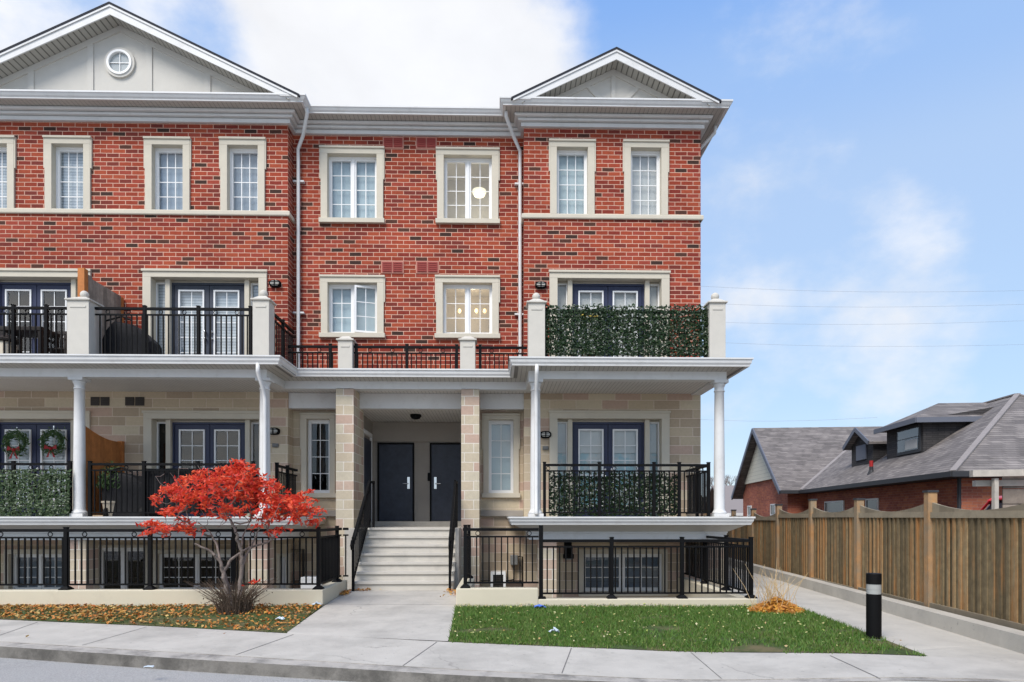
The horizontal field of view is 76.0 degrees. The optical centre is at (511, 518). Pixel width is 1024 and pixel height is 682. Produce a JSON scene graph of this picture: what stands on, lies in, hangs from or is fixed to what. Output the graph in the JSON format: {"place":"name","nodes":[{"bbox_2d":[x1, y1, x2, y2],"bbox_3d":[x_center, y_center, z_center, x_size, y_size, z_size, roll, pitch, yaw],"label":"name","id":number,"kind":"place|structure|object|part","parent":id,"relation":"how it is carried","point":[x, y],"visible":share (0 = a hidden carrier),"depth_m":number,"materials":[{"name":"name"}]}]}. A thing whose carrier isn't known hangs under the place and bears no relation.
{"place":"outdoors","nodes":[
{"label":"outdoors","id":0,"kind":"place"},
{"bbox_2d":[0,334,18,353],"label":"patio chair","id":1,"kind":"object","parent":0,"point":[2,338],"visible":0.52,"depth_m":13.63,"materials":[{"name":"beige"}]},
{"bbox_2d":[0,603,322,632],"bbox_3d":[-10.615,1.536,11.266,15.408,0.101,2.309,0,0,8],"label":"strip soil","id":2,"kind":"structure","parent":0,"point":[205,617],"depth_m":10.18,"materials":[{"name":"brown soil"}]},
{"bbox_2d":[0,588,370,630],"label":"fallen leaves","id":3,"kind":"object","parent":2,"relation":"on","point":[114,608],"visible":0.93,"depth_m":10.54,"materials":[{"name":"brown plant"}]},
{"bbox_2d":[184,577,277,614],"bbox_3d":[-4.540,1.269,10.646,1.291,0.592,1.118,0,0,15],"label":"dry shrub","id":4,"kind":"object","parent":2,"relation":"on","point":[244,604],"visible":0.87,"depth_m":10.60,"materials":[{"name":"brown plant"}]},
{"bbox_2d":[135,458,327,606],"bbox_3d":[-4.632,0.257,10.660,3.053,2.506,1.548,0,0,16],"label":"red shrub tree","id":5,"kind":"object","parent":2,"relation":"on","point":[239,479],"visible":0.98,"depth_m":10.64,"materials":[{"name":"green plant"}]},
{"bbox_2d":[0,658,348,681],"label":"road","id":6,"kind":"structure","parent":0,"point":[18,670],"depth_m":7.43,"materials":[{"name":"grey asphalt"}]},
{"bbox_2d":[0,641,1023,681],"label":"kerb","id":7,"kind":"structure","parent":6,"relation":"on","point":[276,667],"depth_m":7.37,"materials":[{"name":"concrete"}]},
{"bbox_2d":[0,577,871,653],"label":"ground","id":8,"kind":"structure","parent":0,"point":[141,579],"depth_m":9.88,"materials":[{"name":"soil"}]},
{"bbox_2d":[287,590,455,640],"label":"walkway","id":9,"kind":"structure","parent":8,"relation":"on","point":[412,614],"depth_m":10.38,"materials":[{"name":"concrete"}]},
{"bbox_2d":[355,526,460,589],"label":"front steps","id":10,"kind":"structure","parent":8,"relation":"on","point":[404,558],"depth_m":14.08,"materials":[{"name":"concrete"}]},
{"bbox_2d":[350,480,374,590],"bbox_3d":[-3.225,0.293,14.201,0.050,2.345,2.413,0,0,-1],"label":"stair handrail","id":11,"kind":"object","parent":10,"relation":"on","point":[363,524],"visible":1,"depth_m":14.11,"materials":[{"name":"black metal"}]},
{"bbox_2d":[448,480,457,589],"bbox_3d":[-1.277,0.293,14.244,0.050,2.345,2.413,0,0,-1],"label":"stair handrail","id":12,"kind":"object","parent":10,"relation":"on","point":[454,518],"visible":0.99,"depth_m":14.06,"materials":[{"name":"black metal"}]},
{"bbox_2d":[490,571,505,586],"bbox_3d":[-0.332,1.501,15.722,0.364,0.470,0.350,0,0,-1],"label":"outdoor unit","id":13,"kind":"object","parent":8,"relation":"on","point":[492,576],"visible":0.52,"depth_m":15.55,"materials":[{"name":"white paint"}]},
{"bbox_2d":[701,485,742,516],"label":"distant house","id":14,"kind":"structure","parent":8,"relation":"on","point":[734,504],"depth_m":47.45,"materials":[{"name":"white"}]},
{"bbox_2d":[710,475,736,488],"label":"bare tree","id":15,"kind":"object","parent":8,"relation":"on","point":[726,479],"visible":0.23,"depth_m":60.63,"materials":[{"name":"grey plant"}]},
{"bbox_2d":[703,490,1023,630],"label":"wooden fence","id":16,"kind":"object","parent":8,"relation":"on","point":[930,552],"visible":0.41,"depth_m":10.47,"materials":[{"name":"brown wood"}]},
{"bbox_2d":[731,393,1023,516],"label":"bungalow","id":17,"kind":"object","parent":8,"relation":"on","point":[944,449],"visible":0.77,"depth_m":23.48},
{"bbox_2d":[747,505,751,516],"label":"window","id":18,"kind":"structure","parent":17,"relation":"in","point":[748,507],"depth_m":37.36,"materials":[{"name":"white glass"}]},
{"bbox_2d":[770,504,775,515],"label":"window","id":19,"kind":"structure","parent":17,"relation":"in","point":[772,506],"depth_m":33.00,"materials":[{"name":"white glass"}]},
{"bbox_2d":[824,500,844,511],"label":"window","id":20,"kind":"structure","parent":17,"relation":"in","point":[829,506],"depth_m":27.43,"materials":[{"name":"grey glass"}]},
{"bbox_2d":[865,498,878,509],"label":"window","id":21,"kind":"structure","parent":17,"relation":"in","point":[872,503],"depth_m":23.94,"materials":[{"name":"grey glass"}]},
{"bbox_2d":[735,559,1023,653],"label":"path kerb","id":22,"kind":"structure","parent":8,"relation":"on","point":[1008,638],"depth_m":9.61,"materials":[{"name":"concrete"}]},
{"bbox_2d":[969,469,1023,508],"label":"garden shelter","id":23,"kind":"object","parent":8,"relation":"on","point":[1012,478],"visible":0.39,"depth_m":11.06,"materials":[{"name":"white wood"}]},
{"bbox_2d":[980,496,1018,509],"bbox_3d":[9.590,0.583,11.893,1.880,2.005,4.540,0,0,5],"label":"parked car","id":24,"kind":"object","parent":8,"relation":"on","point":[989,501],"visible":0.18,"depth_m":12.27,"materials":[{"name":"red metal"}]},
{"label":"windows","id":25,"kind":"part","parent":24,"relation":"part of","materials":[{"name":"black glass"}]},
{"bbox_2d":[0,620,1023,679],"bbox_3d":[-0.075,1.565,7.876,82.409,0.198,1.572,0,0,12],"label":"sidewalk","id":26,"kind":"structure","parent":0,"point":[580,660],"depth_m":7.71,"materials":[{"name":"concrete"}]},
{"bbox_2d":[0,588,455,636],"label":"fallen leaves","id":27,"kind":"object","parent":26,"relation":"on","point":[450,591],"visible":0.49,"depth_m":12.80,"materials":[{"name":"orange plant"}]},
{"bbox_2d":[0,0,1023,487],"label":"sky","id":28,"kind":"structure","parent":0,"point":[873,150],"materials":[{"name":"blue"}]},
{"bbox_2d":[447,604,926,655],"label":"lawn grass","id":29,"kind":"structure","parent":0,"point":[507,616],"depth_m":9.26,"materials":[{"name":"green plant"}]},
{"bbox_2d":[454,603,900,646],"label":"fallen leaves","id":30,"kind":"object","parent":29,"relation":"on","point":[696,623],"visible":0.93,"depth_m":9.67,"materials":[{"name":"plant"}]},
{"bbox_2d":[733,562,808,613],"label":"ornamental grass","id":31,"kind":"object","parent":29,"relation":"on","point":[776,604],"depth_m":10.71,"materials":[{"name":"yellow plant"}]},
{"bbox_2d":[866,573,881,639],"bbox_3d":[4.599,1.115,8.331,0.221,0.842,0.221,0,0,-1],"label":"bollard lamp","id":32,"kind":"object","parent":29,"relation":"on","point":[873,607],"visible":0.89,"depth_m":8.26,"materials":[{"name":"black metal"}]},
{"bbox_2d":[706,286,973,291],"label":"power line","id":33,"kind":"object","parent":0,"point":[841,291],"visible":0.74,"depth_m":60.68,"materials":[{"name":"silver metal"}]},
{"bbox_2d":[728,321,1002,323],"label":"power line","id":34,"kind":"object","parent":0,"point":[923,323],"visible":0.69,"depth_m":62.87,"materials":[{"name":"silver metal"}]},
{"bbox_2d":[730,567,1023,681],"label":"path","id":35,"kind":"structure","parent":0,"point":[928,640],"depth_m":9.10,"materials":[{"name":"concrete"}]},
{"bbox_2d":[733,304,1020,306],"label":"power line","id":36,"kind":"object","parent":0,"point":[924,306],"visible":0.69,"depth_m":60.85,"materials":[{"name":"silver metal"}]},
{"bbox_2d":[740,343,1023,345],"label":"power line","id":37,"kind":"object","parent":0,"point":[810,345],"visible":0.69,"depth_m":62.62,"materials":[{"name":"silver metal"}]},
{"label":"patio floor","id":38,"kind":"structure","parent":0,"visible":0},
{"bbox_2d":[0,580,346,607],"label":"retaining wall","id":39,"kind":"structure","parent":38,"relation":"on","point":[331,591],"depth_m":11.37,"materials":[{"name":"paint"}]},
{"bbox_2d":[0,526,348,589],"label":"metal railing","id":40,"kind":"object","parent":39,"relation":"on","point":[327,558],"visible":0.94,"depth_m":11.48,"materials":[{"name":"black metal"}]},
{"bbox_2d":[301,576,321,587],"bbox_3d":[-4.430,1.974,14.474,0.385,1.384,0.365,0,0,-1],"label":"outdoor unit","id":41,"kind":"object","parent":38,"relation":"on","point":[308,581],"visible":0.1,"depth_m":14.31,"materials":[{"name":"white paint"}]},
{"bbox_2d":[0,2,755,597],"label":"townhouse block","id":42,"kind":"structure","parent":38,"relation":"on","point":[186,200],"depth_m":15.40,"materials":[{"name":"red brick"}]},
{"bbox_2d":[0,135,16,207],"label":"window","id":43,"kind":"structure","parent":42,"relation":"in","point":[8,143],"depth_m":15.21,"materials":[{"name":"glass"}]},
{"bbox_2d":[6,333,21,353],"bbox_3d":[-11.111,-3.734,14.256,0.540,0.920,0.510,0,0,-1],"label":"patio chair","id":44,"kind":"object","parent":42,"relation":"on","point":[18,345],"visible":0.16,"depth_m":14.46,"materials":[{"name":"grey"}]},
{"bbox_2d":[1,427,30,458],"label":"wreath","id":45,"kind":"object","parent":42,"relation":"hanging from","point":[6,443],"visible":1,"depth_m":15.22,"materials":[{"name":"green plant"}]},
{"bbox_2d":[0,326,59,353],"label":"patio table","id":46,"kind":"object","parent":42,"relation":"on","point":[27,332],"visible":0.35,"depth_m":14.05,"materials":[{"name":"grey metal"}]},
{"bbox_2d":[4,549,62,588],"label":"window","id":47,"kind":"structure","parent":42,"relation":"in","point":[8,550],"depth_m":15.37,"materials":[{"name":"grey glass"}]},
{"bbox_2d":[0,468,72,516],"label":"ivy screen","id":48,"kind":"object","parent":42,"relation":"on","point":[47,496],"visible":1,"depth_m":13.48,"materials":[{"name":"green plant"}]},
{"bbox_2d":[0,268,90,353],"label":"balcony door","id":49,"kind":"structure","parent":42,"relation":"in","point":[18,286],"depth_m":15.45,"materials":[{"name":"glass"}]},
{"bbox_2d":[0,410,90,516],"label":"balcony door","id":50,"kind":"structure","parent":42,"relation":"in","point":[32,423],"depth_m":15.45,"materials":[{"name":"blue metal"}]},
{"bbox_2d":[38,426,66,456],"bbox_3d":[-10.702,-1.792,15.267,0.680,0.750,0.193,0,0,-1],"label":"wreath","id":51,"kind":"object","parent":42,"relation":"hanging from","point":[45,446],"visible":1,"depth_m":15.25,"materials":[{"name":"green plant"}]},
{"bbox_2d":[43,331,66,353],"bbox_3d":[-9.967,-3.734,14.481,0.540,0.920,0.510,0,0,-1],"label":"patio chair","id":52,"kind":"object","parent":42,"relation":"on","point":[65,344],"visible":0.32,"depth_m":14.33,"materials":[{"name":"grey"}]},
{"bbox_2d":[42,135,92,208],"bbox_3d":[-10.340,-7.978,15.371,1.105,1.824,0.345,0,0,-1],"label":"window","id":53,"kind":"structure","parent":42,"relation":"in","point":[67,159],"depth_m":15.33,"materials":[{"name":"glass"}]},
{"bbox_2d":[78,268,123,353],"bbox_3d":[-9.112,-4.284,14.560,0.142,2.020,1.432,0,0,0],"label":"privacy screen","id":54,"kind":"object","parent":42,"relation":"on","point":[104,296],"visible":0.41,"depth_m":14.48,"materials":[{"name":"brown wood"}]},
{"bbox_2d":[85,426,124,514],"bbox_3d":[-9.077,-1.009,14.555,0.110,1.950,1.498,0,0,-1],"label":"privacy screen","id":55,"kind":"object","parent":42,"relation":"on","point":[100,449],"visible":0.44,"depth_m":14.38,"materials":[{"name":"orange wood"}]},
{"bbox_2d":[96,459,119,516],"bbox_3d":[-8.652,-0.650,14.115,0.580,1.233,0.482,0,0,-1],"label":"potted plant","id":56,"kind":"object","parent":42,"relation":"on","point":[107,488],"visible":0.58,"depth_m":13.99,"materials":[{"name":"green plant"}]},
{"bbox_2d":[104,47,135,78],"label":"round window","id":57,"kind":"structure","parent":42,"relation":"in","point":[120,63],"depth_m":15.11,"materials":[{"name":"paint"}]},
{"bbox_2d":[102,316,161,353],"bbox_3d":[-8.280,-3.804,14.258,1.029,1.100,0.690,0,0,-1],"label":"covered grill","id":58,"kind":"object","parent":42,"relation":"on","point":[124,340],"visible":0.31,"depth_m":14.04,"materials":[{"name":"black fabric"}]},
{"bbox_2d":[102,467,161,516],"bbox_3d":[-8.294,-0.564,14.258,1.029,1.100,0.690,0,0,-1],"label":"covered grill","id":59,"kind":"object","parent":42,"relation":"on","point":[129,497],"visible":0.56,"depth_m":14.04,"materials":[{"name":"black fabric"}]},
{"bbox_2d":[98,545,186,588],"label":"window","id":60,"kind":"structure","parent":42,"relation":"in","point":[103,547],"depth_m":16.08,"materials":[{"name":"white paint"}]},
{"bbox_2d":[143,136,191,209],"bbox_3d":[-8.045,-7.993,15.421,1.091,1.806,0.345,0,0,-1],"label":"window","id":61,"kind":"structure","parent":42,"relation":"in","point":[167,159],"depth_m":15.43,"materials":[{"name":"white paint"}]},
{"bbox_2d":[153,549,231,588],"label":"window","id":62,"kind":"structure","parent":42,"relation":"in","point":[172,551],"depth_m":15.44,"materials":[{"name":"black glass"}]},
{"bbox_2d":[146,468,250,511],"bbox_3d":[-6.578,-0.584,13.762,2.215,0.940,0.044,0,0,-1],"label":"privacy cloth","id":63,"kind":"object","parent":42,"relation":"attached to","point":[166,495],"visible":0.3,"depth_m":13.75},
{"bbox_2d":[142,410,259,516],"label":"balcony door","id":64,"kind":"structure","parent":42,"relation":"in","point":[168,436],"depth_m":15.53,"materials":[{"name":"silver metal"}]},
{"bbox_2d":[141,268,266,354],"bbox_3d":[-7.179,-4.506,15.462,2.911,2.624,0.390,0,0,-1],"label":"balcony door","id":65,"kind":"structure","parent":42,"relation":"in","point":[161,287],"depth_m":15.53,"materials":[{"name":"silver metal"}]},
{"bbox_2d":[218,136,266,210],"bbox_3d":[-6.306,-8.008,15.459,1.088,1.802,0.345,0,0,-1],"label":"window","id":66,"kind":"structure","parent":42,"relation":"in","point":[242,160],"depth_m":15.47,"materials":[{"name":"glass"}]},
{"bbox_2d":[270,427,279,434],"bbox_3d":[-5.575,-2.043,15.329,0.270,0.170,0.125,0,0,-1],"label":"wall lamp","id":67,"kind":"object","parent":42,"relation":"attached to","point":[274,431],"visible":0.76,"depth_m":15.29,"materials":[{"name":"black metal"}]},
{"bbox_2d":[269,280,281,287],"bbox_3d":[-5.543,-5.496,15.330,0.270,0.170,0.125,0,0,-1],"label":"wall lamp","id":68,"kind":"object","parent":42,"relation":"attached to","point":[275,283],"visible":1,"depth_m":15.28,"materials":[{"name":"black metal"}]},
{"bbox_2d":[277,549,304,587],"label":"window","id":69,"kind":"structure","parent":42,"relation":"in","point":[284,556],"depth_m":15.43,"materials":[{"name":"white paint"}]},
{"bbox_2d":[299,413,335,497],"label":"window","id":70,"kind":"structure","parent":42,"relation":"in","point":[317,430],"depth_m":15.91,"materials":[{"name":"white paint"}]},
{"bbox_2d":[319,145,384,223],"bbox_3d":[-3.857,-8.037,15.905,1.569,1.848,0.360,0,0,-1],"label":"window","id":71,"kind":"structure","parent":42,"relation":"in","point":[352,177],"depth_m":15.94,"materials":[{"name":"white paint"}]},
{"bbox_2d":[319,274,384,337],"bbox_3d":[-3.848,-5.106,15.905,1.576,1.505,0.360,0,0,-1],"label":"window","id":72,"kind":"structure","parent":42,"relation":"in","point":[352,306],"depth_m":15.92,"materials":[{"name":"white paint"}]},
{"bbox_2d":[364,429,371,520],"bbox_3d":[-3.713,-1.079,16.773,0.056,2.310,1.200,0,0,-1],"label":"side door","id":73,"kind":"structure","parent":42,"relation":"in","point":[367,443],"depth_m":16.83,"materials":[{"name":"white paint"}]},
{"bbox_2d":[377,443,413,520],"bbox_3d":[-3.137,-0.985,17.690,0.988,2.121,0.132,0,0,-1],"label":"entry door","id":74,"kind":"structure","parent":42,"relation":"in","point":[395,461],"depth_m":17.70,"materials":[{"name":"black metal"}]},
{"bbox_2d":[410,414,420,418],"bbox_3d":[-2.416,-2.550,16.451,0.280,0.120,0.280,0,0,-1],"label":"ceiling light","id":75,"kind":"object","parent":42,"relation":"attached to","point":[415,416],"visible":1,"depth_m":16.35,"materials":[{"name":"black metal"}]},
{"bbox_2d":[430,443,460,520],"bbox_3d":[-1.766,-0.985,17.720,0.911,2.121,0.132,0,0,-1],"label":"entry door","id":76,"kind":"structure","parent":42,"relation":"in","point":[445,458],"depth_m":17.73,"materials":[{"name":"black metal"}]},
{"bbox_2d":[434,275,499,338],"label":"window","id":77,"kind":"structure","parent":42,"relation":"in","point":[466,305],"depth_m":16.00,"materials":[{"name":"beige glass"}]},
{"bbox_2d":[435,147,499,224],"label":"window","id":78,"kind":"structure","parent":42,"relation":"in","point":[467,178],"depth_m":16.00,"materials":[{"name":"glass"}]},
{"bbox_2d":[482,413,519,497],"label":"window","id":79,"kind":"structure","parent":42,"relation":"in","point":[500,431],"depth_m":16.01,"materials":[{"name":"white paint"}]},
{"bbox_2d":[506,555,522,586],"bbox_3d":[0.031,1.722,15.784,0.472,1.688,0.200,0,0,-1],"label":"gas meter","id":80,"kind":"object","parent":42,"relation":"attached to","point":[516,559],"visible":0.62,"depth_m":15.69,"materials":[{"name":"grey metal"}]},
{"bbox_2d":[535,281,546,288],"bbox_3d":[0.680,-5.512,15.466,0.270,0.170,0.125,0,0,-1],"label":"wall lamp","id":81,"kind":"object","parent":42,"relation":"attached to","point":[540,284],"visible":1,"depth_m":15.42,"materials":[{"name":"black metal"}]},
{"bbox_2d":[541,431,550,437],"bbox_3d":[0.793,-1.980,15.469,0.270,0.170,0.125,0,0,-1],"label":"wall lamp","id":82,"kind":"object","parent":42,"relation":"attached to","point":[545,434],"visible":0.84,"depth_m":15.42,"materials":[{"name":"black metal"}]},
{"bbox_2d":[563,542,573,559],"bbox_3d":[1.327,0.726,15.433,0.240,0.475,0.200,0,0,-1],"label":"patio lamp","id":83,"kind":"object","parent":42,"relation":"attached to","point":[568,550],"visible":0.64,"depth_m":15.51,"materials":[{"name":"black metal"}]},
{"bbox_2d":[549,138,595,213],"bbox_3d":[1.425,-8.037,15.627,1.115,1.847,0.345,0,0,-1],"label":"window","id":84,"kind":"structure","parent":42,"relation":"in","point":[572,162],"depth_m":15.65,"materials":[{"name":"glass"}]},
{"bbox_2d":[549,269,670,356],"bbox_3d":[2.309,-4.532,15.669,2.892,2.675,0.390,0,0,-1],"label":"balcony door","id":85,"kind":"structure","parent":42,"relation":"in","point":[643,288],"depth_m":15.72,"materials":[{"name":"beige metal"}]},
{"bbox_2d":[549,410,670,516],"bbox_3d":[2.308,-1.252,15.694,2.892,2.597,0.440,0,0,-1],"label":"balcony door","id":86,"kind":"structure","parent":42,"relation":"in","point":[577,436],"depth_m":15.75,"materials":[{"name":"blue metal"}]},
{"bbox_2d":[548,472,676,516],"bbox_3d":[2.173,-0.531,13.986,2.794,1.014,0.124,0,0,-1],"label":"ivy screen","id":87,"kind":"object","parent":42,"relation":"on","point":[611,495],"visible":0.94,"depth_m":13.97,"materials":[{"name":"green plant"}]},
{"bbox_2d":[578,549,667,596],"bbox_3d":[2.632,1.285,15.636,2.119,1.115,0.340,0,0,-1],"label":"window","id":88,"kind":"structure","parent":42,"relation":"in","point":[581,551],"depth_m":15.68,"materials":[{"name":"grey glass"}]},
{"bbox_2d":[545,303,708,356],"bbox_3d":[2.434,-3.952,13.763,3.518,1.134,0.134,0,0,-1],"label":"ivy screen","id":89,"kind":"object","parent":42,"relation":"attached to","point":[588,348],"visible":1,"depth_m":13.75,"materials":[{"name":"green plant"}]},
{"bbox_2d":[623,139,669,214],"bbox_3d":[3.176,-8.041,15.666,1.105,1.851,0.345,0,0,-1],"label":"window","id":90,"kind":"structure","parent":42,"relation":"in","point":[645,161],"depth_m":15.69,"materials":[{"name":"glass"}]},
{"bbox_2d":[456,577,756,606],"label":"retaining wall","id":91,"kind":"structure","parent":38,"relation":"on","point":[472,595],"depth_m":11.34,"materials":[{"name":"paint"}]},
{"bbox_2d":[460,525,757,598],"bbox_3d":[1.640,0.752,13.457,5.201,1.286,4.165,0,0,-1],"label":"metal railing","id":92,"kind":"object","parent":91,"relation":"on","point":[692,562],"visible":1,"depth_m":11.46,"materials":[{"name":"black metal"}]}
]}

